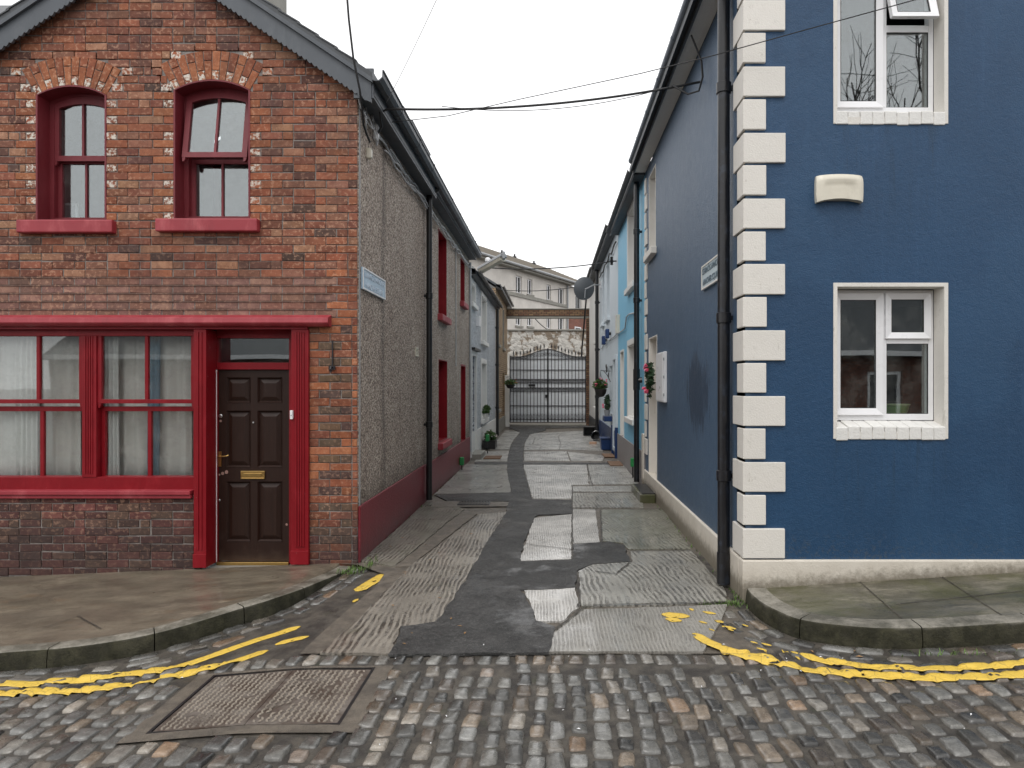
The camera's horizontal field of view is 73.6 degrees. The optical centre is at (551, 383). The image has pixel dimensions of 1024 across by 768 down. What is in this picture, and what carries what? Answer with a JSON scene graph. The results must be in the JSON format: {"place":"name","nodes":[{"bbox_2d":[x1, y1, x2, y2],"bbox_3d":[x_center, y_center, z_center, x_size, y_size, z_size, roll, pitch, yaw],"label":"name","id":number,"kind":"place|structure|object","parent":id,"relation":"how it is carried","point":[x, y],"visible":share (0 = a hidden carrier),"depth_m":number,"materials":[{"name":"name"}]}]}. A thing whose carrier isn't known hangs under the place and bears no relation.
{"place":"outdoors","nodes":[
{"label":"outdoors","id":0,"kind":"place"},
{"bbox_2d":[0,563,338,645],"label":"pavement","id":1,"kind":"structure","parent":0,"point":[108,603],"depth_m":6.05,"materials":[{"name":"grey concrete"}]},
{"bbox_2d":[0,0,443,576],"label":"brick house","id":2,"kind":"structure","parent":1,"relation":"on","point":[266,234],"depth_m":7.00,"materials":[{"name":"brick"}]},
{"bbox_2d":[0,337,14,474],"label":"net curtain","id":3,"kind":"object","parent":2,"relation":"hanging from","point":[7,418],"visible":0.71,"depth_m":7.20,"materials":[{"name":"white fabric"}]},
{"bbox_2d":[15,337,39,474],"bbox_3d":[-5.508,0.256,7.181,0.248,1.600,0.061,0,0,0],"label":"net curtain","id":4,"kind":"object","parent":2,"relation":"hanging from","point":[27,442],"visible":0.73,"depth_m":7.17,"materials":[{"name":"white fabric"}]},
{"bbox_2d":[40,337,80,474],"bbox_3d":[-5.260,0.256,7.229,0.562,1.600,0.036,0,0,0],"label":"net curtain","id":5,"kind":"object","parent":2,"relation":"hanging from","point":[60,367],"visible":0.65,"depth_m":7.23,"materials":[{"name":"grey fabric"}]},
{"bbox_2d":[16,85,115,233],"bbox_3d":[-4.950,-2.301,7.093,0.975,1.525,0.337,0,0,0],"label":"window","id":6,"kind":"structure","parent":2,"relation":"in","point":[50,103],"depth_m":7.12,"materials":[{"name":"red paint"}]},
{"bbox_2d":[65,203,78,217],"bbox_3d":[-5.222,-1.833,7.410,0.191,0.260,0.059,0,0,0],"label":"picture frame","id":7,"kind":"object","parent":2,"relation":"in","point":[71,210],"visible":0.43,"depth_m":7.41,"materials":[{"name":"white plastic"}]},
{"bbox_2d":[0,330,193,488],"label":"shop window","id":8,"kind":"structure","parent":2,"relation":"in","point":[91,399],"depth_m":7.04,"materials":[{"name":"red paint"}]},
{"bbox_2d":[104,337,119,474],"bbox_3d":[-4.703,0.256,7.179,0.325,1.600,0.055,0,0,0],"label":"net curtain","id":9,"kind":"object","parent":2,"relation":"hanging from","point":[111,367],"visible":0.43,"depth_m":7.17,"materials":[{"name":"grey fabric"}]},
{"bbox_2d":[147,337,160,474],"bbox_3d":[-4.209,0.256,7.220,0.144,1.600,0.036,0,0,3],"label":"net curtain","id":10,"kind":"object","parent":2,"relation":"hanging from","point":[155,348],"visible":0.56,"depth_m":7.22,"materials":[{"name":"white fabric"}]},
{"bbox_2d":[119,337,191,474],"bbox_3d":[-4.260,0.256,7.251,0.876,1.600,0.036,0,0,0],"label":"net curtain","id":11,"kind":"object","parent":2,"relation":"hanging from","point":[175,426],"visible":0.66,"depth_m":7.25,"materials":[{"name":"grey fabric"}]},
{"bbox_2d":[155,79,259,232],"bbox_3d":[-3.508,-2.336,7.093,1.038,1.569,0.337,0,0,0],"label":"window","id":12,"kind":"structure","parent":2,"relation":"in","point":[185,219],"depth_m":7.08,"materials":[{"name":"red paint"}]},
{"bbox_2d":[217,370,288,560],"bbox_3d":[-3.144,0.859,7.201,0.752,2.015,0.119,0,0,0],"label":"door","id":13,"kind":"structure","parent":2,"relation":"in","point":[253,456],"depth_m":7.21,"materials":[{"name":"brown wood"}]},
{"bbox_2d":[346,0,370,142],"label":"cable","id":14,"kind":"object","parent":2,"relation":"attached to","point":[355,68],"visible":1,"depth_m":6.73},
{"bbox_2d":[361,267,385,299],"bbox_3d":[-1.969,-1.104,7.570,0.028,0.230,0.953,0,0,0],"label":"street sign","id":15,"kind":"object","parent":2,"relation":"attached to","point":[373,283],"visible":1,"depth_m":7.49,"materials":[{"name":"metal"}]},
{"bbox_2d":[378,81,699,133],"bbox_3d":[-0.156,-3.043,7.438,3.558,0.530,0.300,0,0,0],"label":"cable","id":16,"kind":"object","parent":2,"relation":"attached to","point":[521,106],"visible":0.95,"depth_m":7.37,"materials":[{"name":"rubber"}]},
{"bbox_2d":[442,87,668,110],"bbox_3d":[0.047,-3.077,7.350,2.450,0.292,0.008,0,0,-2],"label":"cable","id":17,"kind":"object","parent":16,"relation":"attached to","point":[556,108],"visible":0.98,"depth_m":7.35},
{"bbox_2d":[0,0,682,286],"label":"sky","id":18,"kind":"structure","parent":0,"point":[543,187],"materials":[{"name":"white"}]},
{"bbox_2d":[0,553,1023,767],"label":"street","id":19,"kind":"structure","parent":0,"point":[315,621],"depth_m":3.98,"materials":[{"name":"stone"}]},
{"bbox_2d":[0,650,268,696],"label":"yellow line","id":20,"kind":"object","parent":19,"relation":"on","point":[33,691],"visible":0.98,"depth_m":4.41,"materials":[{"name":"paint"}]},
{"bbox_2d":[0,626,300,687],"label":"yellow line","id":21,"kind":"object","parent":19,"relation":"on","point":[88,678],"visible":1,"depth_m":4.59,"materials":[{"name":"paint"}]},
{"bbox_2d":[0,566,351,671],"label":"kerb","id":22,"kind":"structure","parent":19,"relation":"on","point":[76,652],"depth_m":5.03,"materials":[{"name":"concrete"}]},
{"bbox_2d":[116,666,392,743],"bbox_3d":[-1.665,1.868,4.027,1.270,0.060,0.855,0,0,0],"label":"screed surround","id":23,"kind":"object","parent":19,"relation":"on","point":[355,714],"visible":1,"depth_m":3.75,"materials":[{"name":"concrete"}]},
{"bbox_2d":[146,667,374,733],"bbox_3d":[-1.667,1.883,4.055,1.049,0.094,0.744,0,0,0],"label":"access cover","id":24,"kind":"object","parent":19,"relation":"in","point":[310,697],"visible":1,"depth_m":4.00,"materials":[{"name":"black metal"}]},
{"bbox_2d":[275,636,308,644],"bbox_3d":[-1.898,1.870,4.989,0.235,0.020,0.082,0,0,-30],"label":"yellow line","id":25,"kind":"object","parent":19,"relation":"on","point":[290,639],"visible":1,"depth_m":4.99,"materials":[{"name":"paint"}]},
{"bbox_2d":[337,554,377,574],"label":"corner grass","id":26,"kind":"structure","parent":19,"relation":"on","point":[369,564],"depth_m":6.78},
{"bbox_2d":[354,574,383,590],"bbox_3d":[-1.680,1.854,6.393,0.142,0.018,0.558,0,0,14],"label":"yellow line","id":27,"kind":"object","parent":19,"relation":"on","point":[367,584],"visible":1,"depth_m":6.34,"materials":[{"name":"paint"}]},
{"bbox_2d":[736,649,776,662],"bbox_3d":[1.373,1.833,4.591,0.272,0.026,0.125,0,0,35],"label":"yellow line","id":28,"kind":"object","parent":19,"relation":"on","point":[743,651],"visible":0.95,"depth_m":4.60,"materials":[{"name":"paint"}]},
{"bbox_2d":[692,633,1023,682],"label":"yellow line","id":29,"kind":"object","parent":19,"relation":"on","point":[934,677],"visible":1,"depth_m":4.23,"materials":[{"name":"paint"}]},
{"bbox_2d":[746,588,1023,648],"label":"kerb","id":30,"kind":"structure","parent":19,"relation":"on","point":[765,606],"depth_m":4.72,"materials":[{"name":"stone"}]},
{"bbox_2d":[800,653,1023,670],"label":"yellow line","id":31,"kind":"object","parent":19,"relation":"on","point":[961,666],"visible":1,"depth_m":4.33,"materials":[{"name":"paint"}]},
{"bbox_2d":[300,423,774,653],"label":"lane","id":32,"kind":"structure","parent":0,"point":[342,623],"depth_m":5.80,"materials":[{"name":"concrete"}]},
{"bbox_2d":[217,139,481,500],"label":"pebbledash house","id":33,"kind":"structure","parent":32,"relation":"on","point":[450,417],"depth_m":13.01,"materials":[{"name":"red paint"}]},
{"bbox_2d":[375,128,468,263],"bbox_3d":[-1.956,-2.820,11.840,0.041,0.105,8.684,0,0,0],"label":"cable","id":34,"kind":"object","parent":33,"relation":"attached to","point":[411,181],"visible":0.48,"depth_m":9.55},
{"bbox_2d":[379,138,468,266],"bbox_3d":[-1.939,-2.762,11.970,0.041,0.116,8.543,0,0,0],"label":"cable","id":35,"kind":"object","parent":33,"relation":"attached to","point":[413,188],"visible":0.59,"depth_m":9.22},
{"bbox_2d":[384,150,471,269],"bbox_3d":[-1.925,-2.713,12.100,0.026,0.089,8.402,0,0,0],"label":"cable","id":36,"kind":"object","parent":33,"relation":"attached to","point":[422,201],"visible":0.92,"depth_m":9.79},
{"bbox_2d":[390,149,471,268],"bbox_3d":[-1.911,-2.742,12.160,0.034,0.109,8.121,0,0,0],"label":"cable","id":37,"kind":"object","parent":33,"relation":"attached to","point":[427,204],"visible":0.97,"depth_m":10.27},
{"bbox_2d":[438,228,451,324],"bbox_3d":[-2.055,-1.919,12.415,0.320,1.614,1.070,0,0,0],"label":"window","id":38,"kind":"structure","parent":33,"relation":"in","point":[442,241],"depth_m":12.86,"materials":[{"name":"red paint"}]},
{"bbox_2d":[438,359,451,449],"bbox_3d":[-2.055,0.356,12.465,0.320,1.595,1.110,0,0,0],"label":"window","id":39,"kind":"structure","parent":33,"relation":"in","point":[444,442],"depth_m":12.93,"materials":[{"name":"red paint"}]},
{"bbox_2d":[455,249,456,365],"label":"cable","id":40,"kind":"object","parent":33,"relation":"attached to","point":[455,317],"visible":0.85,"depth_m":14.01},
{"bbox_2d":[460,257,468,309],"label":"window","id":41,"kind":"structure","parent":33,"relation":"in","point":[463,304],"depth_m":15.54,"materials":[{"name":"red paint"}]},
{"bbox_2d":[469,262,471,451],"bbox_3d":[-1.955,-0.645,16.420,0.058,4.551,0.098,0,0,0],"label":"drainpipe","id":42,"kind":"object","parent":33,"relation":"attached to","point":[470,359],"visible":1,"depth_m":16.41,"materials":[{"name":"metal"}]},
{"bbox_2d":[361,503,463,566],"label":"concrete slab","id":43,"kind":"structure","parent":32,"relation":"on","point":[395,548],"depth_m":8.28,"materials":[{"name":"concrete"}]},
{"bbox_2d":[320,512,505,655],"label":"concrete slab","id":44,"kind":"structure","parent":32,"relation":"on","point":[416,590],"depth_m":5.92,"materials":[{"name":"concrete"}]},
{"bbox_2d":[395,510,476,567],"bbox_3d":[-1.325,1.837,8.355,0.237,0.020,3.072,0,0,7],"label":"screed strip","id":45,"kind":"object","parent":32,"relation":"on","point":[450,528],"visible":0.95,"depth_m":8.07,"materials":[{"name":"concrete"}]},
{"bbox_2d":[431,501,508,506],"bbox_3d":[-1.004,1.823,10.364,1.600,0.001,0.550,0,0,0],"label":"gully surround","id":46,"kind":"object","parent":32,"relation":"on","point":[450,503],"visible":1,"depth_m":10.33,"materials":[{"name":"concrete"}]},
{"bbox_2d":[457,501,490,504],"bbox_3d":[-1.184,1.846,10.438,0.480,0.068,0.340,0,0,0],"label":"gully grate","id":47,"kind":"object","parent":46,"relation":"in","point":[480,502],"visible":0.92,"depth_m":10.44,"materials":[{"name":"black metal"}]},
{"bbox_2d":[435,464,510,494],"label":"concrete slab","id":48,"kind":"structure","parent":32,"relation":"on","point":[475,478],"depth_m":12.79,"materials":[{"name":"concrete"}]},
{"bbox_2d":[470,268,502,459],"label":"grey house","id":49,"kind":"structure","parent":32,"relation":"on","point":[486,304],"depth_m":19.95,"materials":[{"name":"white paint"}]},
{"bbox_2d":[471,278,478,310],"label":"window","id":50,"kind":"structure","parent":49,"relation":"in","point":[474,306],"depth_m":17.54,"materials":[{"name":"white paint"}]},
{"bbox_2d":[481,290,488,346],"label":"window","id":51,"kind":"structure","parent":49,"relation":"in","point":[483,298],"depth_m":20.59,"materials":[{"name":"white paint"}]},
{"bbox_2d":[481,358,488,423],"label":"window","id":52,"kind":"structure","parent":49,"relation":"in","point":[483,361],"depth_m":20.59,"materials":[{"name":"white paint"}]},
{"bbox_2d":[472,251,506,279],"bbox_3d":[-1.525,-2.904,16.825,1.308,0.532,0.334,0,0,42],"label":"street lamp","id":53,"kind":"object","parent":49,"relation":"attached to","point":[488,264],"visible":0.9,"depth_m":16.67,"materials":[{"name":"grey plastic"}]},
{"bbox_2d":[475,451,508,461],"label":"concrete slab","id":54,"kind":"structure","parent":32,"relation":"on","point":[504,457],"depth_m":16.96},
{"bbox_2d":[485,277,513,432],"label":"yellow brick house","id":55,"kind":"structure","parent":32,"relation":"on","point":[503,296],"depth_m":27.55,"materials":[{"name":"brick"}]},
{"bbox_2d":[490,430,519,449],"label":"concrete slab","id":56,"kind":"structure","parent":32,"relation":"on","point":[505,439],"depth_m":22.06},
{"bbox_2d":[482,429,497,448],"bbox_3d":[-1.749,1.548,19.425,0.434,0.543,0.680,0,0,0],"label":"plant trough","id":57,"kind":"object","parent":56,"relation":"on","point":[492,442],"visible":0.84,"depth_m":19.15,"materials":[{"name":"black metal"}]},
{"bbox_2d":[388,428,629,656],"bbox_3d":[-0.868,1.832,17.463,2.384,0.020,25.720,0,0,-3],"label":"asphalt patch","id":58,"kind":"object","parent":32,"relation":"on","point":[489,607],"visible":0.91,"depth_m":6.17,"materials":[{"name":"asphalt"}]},
{"bbox_2d":[475,462,608,464],"bbox_3d":[0.124,1.834,15.690,3.843,0.020,0.462,0,0,1],"label":"tar joint","id":59,"kind":"object","parent":32,"relation":"on","point":[537,463],"visible":0.69,"depth_m":15.66,"materials":[{"name":"asphalt"}]},
{"bbox_2d":[520,514,571,560],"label":"concrete slab","id":60,"kind":"structure","parent":32,"relation":"on","point":[553,532],"depth_m":8.02,"materials":[{"name":"concrete"}]},
{"bbox_2d":[509,426,582,428],"bbox_3d":[-0.012,1.830,28.920,3.700,0.020,2.372,0,0,0],"label":"asphalt strip","id":61,"kind":"object","parent":32,"relation":"on","point":[532,427],"visible":0.76,"depth_m":28.56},
{"bbox_2d":[524,451,569,460],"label":"concrete slab","id":62,"kind":"structure","parent":32,"relation":"on","point":[548,456],"depth_m":17.19,"materials":[{"name":"concrete"}]},
{"bbox_2d":[506,308,588,425],"bbox_3d":[-0.069,-0.716,30.115,3.833,5.192,0.570,0,0,0],"label":"brick gateway","id":63,"kind":"object","parent":32,"relation":"on","point":[544,313],"visible":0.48,"depth_m":29.87,"materials":[{"name":"brick"}]},
{"bbox_2d":[510,343,585,422],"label":"iron gate","id":64,"kind":"structure","parent":63,"relation":"attached to","point":[550,387],"depth_m":30.03,"materials":[{"name":"grey metal"}]},
{"bbox_2d":[524,588,579,622],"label":"concrete slab","id":65,"kind":"structure","parent":32,"relation":"on","point":[553,605],"depth_m":5.68,"materials":[{"name":"concrete"}]},
{"bbox_2d":[523,465,588,499],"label":"concrete slab","id":66,"kind":"structure","parent":32,"relation":"on","point":[551,482],"depth_m":13.05,"materials":[{"name":"concrete"}]},
{"bbox_2d":[524,431,602,450],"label":"concrete slab","id":67,"kind":"structure","parent":32,"relation":"on","point":[573,440],"depth_m":21.68,"materials":[{"name":"concrete"}]},
{"bbox_2d":[583,426,594,435],"bbox_3d":[1.335,1.665,24.200,0.430,0.330,0.500,0,0,0],"label":"black crate","id":68,"kind":"object","parent":67,"relation":"on","point":[588,430],"visible":0.77,"depth_m":24.27,"materials":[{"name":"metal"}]},
{"bbox_2d":[599,437,609,449],"bbox_3d":[1.500,1.663,19.150,0.310,0.335,0.540,0,0,0],"label":"recycling box","id":69,"kind":"object","parent":67,"relation":"on","point":[604,443],"visible":0.86,"depth_m":18.90,"materials":[{"name":"blue plastic"}]},
{"bbox_2d":[571,486,573,558],"bbox_3d":[0.293,1.817,9.680,0.044,0.001,5.168,0,0,2],"label":"crack","id":70,"kind":"object","parent":32,"relation":"on","point":[572,540],"visible":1,"depth_m":8.55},
{"bbox_2d":[572,509,599,543],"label":"concrete slab","id":71,"kind":"structure","parent":32,"relation":"on","point":[585,529],"depth_m":8.75,"materials":[{"name":"concrete"}]},
{"bbox_2d":[568,452,604,460],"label":"concrete slab","id":72,"kind":"structure","parent":32,"relation":"on","point":[573,456],"depth_m":16.96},
{"bbox_2d":[573,486,631,491],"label":"concrete slab","id":73,"kind":"structure","parent":32,"relation":"on","point":[601,488],"depth_m":11.82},
{"bbox_2d":[591,224,617,457],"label":"pale house","id":74,"kind":"structure","parent":32,"relation":"on","point":[608,302],"depth_m":19.70,"materials":[{"name":"grey paint"}]},
{"bbox_2d":[574,277,600,299],"bbox_3d":[1.213,-3.156,22.581,0.863,0.746,0.580,0,0,18],"label":"satellite dish","id":75,"kind":"object","parent":74,"relation":"attached to","point":[583,288],"visible":1,"depth_m":22.47,"materials":[{"name":"grey paint"}]},
{"bbox_2d":[592,370,610,396],"bbox_3d":[1.374,-0.012,18.988,0.546,0.749,0.439,0,0,0],"label":"hanging basket","id":76,"kind":"object","parent":74,"relation":"hanging from","point":[600,386],"visible":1,"depth_m":18.91,"materials":[{"name":"black metal"}]},
{"bbox_2d":[600,270,604,327],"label":"window","id":77,"kind":"structure","parent":74,"relation":"in","point":[602,324],"depth_m":21.98,"materials":[{"name":"grey paint"}]},
{"bbox_2d":[602,394,611,421],"bbox_3d":[1.503,0.636,18.625,0.254,0.748,0.550,0,0,0],"label":"potted plant","id":78,"kind":"object","parent":74,"relation":"attached to","point":[607,417],"visible":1,"depth_m":18.43,"materials":[{"name":"plant"}]},
{"bbox_2d":[604,256,609,323],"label":"window","id":79,"kind":"structure","parent":74,"relation":"in","point":[607,319],"depth_m":20.28,"materials":[{"name":"grey paint"}]},
{"bbox_2d":[610,365,611,413],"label":"window","id":80,"kind":"structure","parent":74,"relation":"in","point":[610,365],"depth_m":19.28,"materials":[{"name":"grey paint"}]},
{"bbox_3d":[1.558,-3.119,17.300,0.164,0.210,0.089,0,0,0],"label":"cable insulator","id":81,"kind":"object","parent":74,"relation":"attached to","visible":0},
{"bbox_2d":[492,261,612,268],"bbox_3d":[-0.064,-2.998,17.200,3.228,0.224,0.027,0,0,0],"label":"cable","id":82,"kind":"object","parent":81,"relation":"attached to","point":[554,267],"visible":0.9,"depth_m":17.19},
{"bbox_2d":[572,493,643,507],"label":"concrete slab","id":83,"kind":"structure","parent":32,"relation":"on","point":[605,500],"depth_m":10.70,"materials":[{"name":"concrete"}]},
{"bbox_2d":[588,465,637,484],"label":"concrete slab","id":84,"kind":"structure","parent":32,"relation":"on","point":[608,475],"depth_m":13.62,"materials":[{"name":"concrete"}]},
{"bbox_2d":[606,161,650,483],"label":"sky blue house","id":85,"kind":"structure","parent":32,"relation":"on","point":[626,223],"depth_m":14.03,"materials":[{"name":"paint"}]},
{"bbox_2d":[624,198,633,295],"bbox_3d":[1.685,-2.798,13.925,0.270,1.823,1.490,0,0,0],"label":"window","id":86,"kind":"structure","parent":85,"relation":"in","point":[630,214],"depth_m":14.53,"materials":[{"name":"white paint"}]},
{"bbox_2d":[624,337,633,425],"bbox_3d":[1.685,-0.057,13.925,0.270,1.732,1.490,0,0,0],"label":"window","id":87,"kind":"structure","parent":85,"relation":"in","point":[629,419],"depth_m":14.53,"materials":[{"name":"white paint"}]},
{"bbox_2d":[549,604,726,654],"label":"concrete slab","id":88,"kind":"structure","parent":32,"relation":"on","point":[640,630],"depth_m":5.06,"materials":[{"name":"concrete"}]},
{"bbox_2d":[554,601,724,629],"bbox_3d":[0.659,1.817,5.560,1.591,0.001,0.423,0,0,-24],"label":"crack","id":89,"kind":"object","parent":88,"relation":"on","point":[560,624],"visible":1,"depth_m":5.62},
{"bbox_2d":[662,612,689,617],"bbox_3d":[0.975,1.821,5.376,0.216,0.002,0.127,0,0,15],"label":"yellow line","id":90,"kind":"object","parent":88,"relation":"on","point":[673,615],"visible":1,"depth_m":5.37,"materials":[{"name":"paint"}]},
{"bbox_2d":[601,509,690,549],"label":"concrete slab","id":91,"kind":"structure","parent":32,"relation":"on","point":[637,529],"depth_m":8.51,"materials":[{"name":"concrete"}]},
{"bbox_2d":[578,550,726,607],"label":"concrete slab","id":92,"kind":"structure","parent":32,"relation":"on","point":[656,578],"depth_m":6.28,"materials":[{"name":"concrete"}]},
{"bbox_2d":[389,462,1020,656],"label":"weeds","id":93,"kind":"object","parent":32,"relation":"on","point":[731,603],"visible":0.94,"depth_m":5.68,"materials":[{"name":"green plant"}]},
{"bbox_2d":[762,572,1023,618],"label":"pavement","id":94,"kind":"structure","parent":0,"point":[855,600],"depth_m":5.30,"materials":[{"name":"concrete"}]},
{"bbox_2d":[887,403,910,412],"bbox_3d":[3.124,0.240,6.205,0.244,0.121,0.244,0,0,0],"label":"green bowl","id":95,"kind":"object","parent":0,"point":[896,408],"visible":0.5,"depth_m":6.11,"materials":[{"name":"ceramic"}]},
{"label":"ground","id":96,"kind":"structure","parent":0,"visible":0},
{"bbox_2d":[469,244,588,328],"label":"apartment block","id":97,"kind":"structure","parent":96,"relation":"on","point":[527,283],"depth_m":46.34,"materials":[{"name":"white paint"}]},
{"bbox_2d":[515,276,523,295],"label":"window","id":98,"kind":"structure","parent":97,"relation":"in","point":[518,279],"depth_m":44.55,"materials":[{"name":"white plastic"}]},
{"bbox_2d":[507,329,585,375],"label":"yard wall","id":99,"kind":"structure","parent":96,"relation":"on","point":[521,340],"depth_m":34.00,"materials":[{"name":"stone"}]},
{"bbox_2d":[586,267,599,425],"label":"white house","id":100,"kind":"structure","parent":96,"relation":"on","point":[591,274],"depth_m":27.43,"materials":[{"name":"paint"}]},
{"bbox_2d":[628,0,1023,601],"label":"blue house","id":101,"kind":"structure","parent":96,"relation":"on","point":[804,340],"depth_m":5.79,"materials":[{"name":"paint"}]},
{"bbox_2d":[634,484,654,493],"bbox_3d":[1.500,1.699,11.080,0.200,0.012,1.040,0,0,0],"label":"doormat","id":102,"kind":"object","parent":101,"relation":"on","point":[644,489],"visible":1,"depth_m":10.98,"materials":[{"name":"concrete"}]},
{"bbox_2d":[642,362,655,398],"bbox_3d":[1.597,-0.062,11.182,0.236,0.608,0.332,0,0,0],"label":"flower garland","id":103,"kind":"object","parent":101,"relation":"attached to","point":[649,370],"depth_m":11.14,"materials":[{"name":"green plant"}]},
{"bbox_2d":[643,164,656,262],"bbox_3d":[1.685,-2.760,11.125,0.270,1.427,0.890,0,0,0],"label":"window","id":104,"kind":"structure","parent":101,"relation":"in","point":[652,250],"depth_m":11.48,"materials":[{"name":"beige paint"}]},
{"bbox_2d":[392,0,914,122],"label":"cable","id":105,"kind":"object","parent":101,"relation":"attached to","point":[671,65],"visible":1,"depth_m":5.93,"materials":[{"name":"rubber"}]},
{"bbox_2d":[656,351,666,402],"bbox_3d":[1.609,-0.100,10.026,0.062,0.728,0.668,0,0,0],"label":"meter box","id":106,"kind":"object","parent":101,"relation":"attached to","point":[661,376],"visible":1,"depth_m":9.81,"materials":[{"name":"white plastic"}]},
{"bbox_2d":[656,353,663,400],"bbox_3d":[1.586,-0.100,10.030,0.016,0.697,0.630,0,0,0],"label":"door","id":107,"kind":"structure","parent":106,"relation":"in","point":[659,357],"depth_m":9.99,"materials":[{"name":"white plastic"}]},
{"bbox_2d":[671,35,703,94],"bbox_3d":[1.445,-3.370,7.274,0.123,0.575,0.377,0,0,-32],"label":"cable","id":108,"kind":"object","parent":101,"relation":"attached to","point":[702,74],"visible":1,"depth_m":7.15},
{"bbox_2d":[701,255,716,290],"bbox_3d":[1.624,-1.134,6.927,0.028,0.255,0.853,0,0,0],"label":"street sign","id":109,"kind":"object","parent":101,"relation":"attached to","point":[709,273],"visible":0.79,"depth_m":7.00,"materials":[{"name":"metal"}]},
{"bbox_2d":[814,174,862,203],"bbox_3d":[2.424,-1.646,5.750,0.397,0.236,0.079,0,0,0],"label":"alarm box","id":110,"kind":"object","parent":101,"relation":"attached to","point":[838,187],"visible":1,"depth_m":5.72,"materials":[{"name":"beige plastic"}]},
{"bbox_2d":[833,283,947,439],"bbox_3d":[2.872,-0.190,5.888,0.972,1.336,0.245,0,0,0],"label":"window","id":111,"kind":"structure","parent":101,"relation":"in","point":[868,429],"depth_m":5.92,"materials":[{"name":"beige paint"}]},
{"bbox_2d":[833,0,947,125],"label":"window","id":112,"kind":"structure","parent":101,"relation":"in","point":[876,112],"depth_m":5.90,"materials":[{"name":"beige paint"}]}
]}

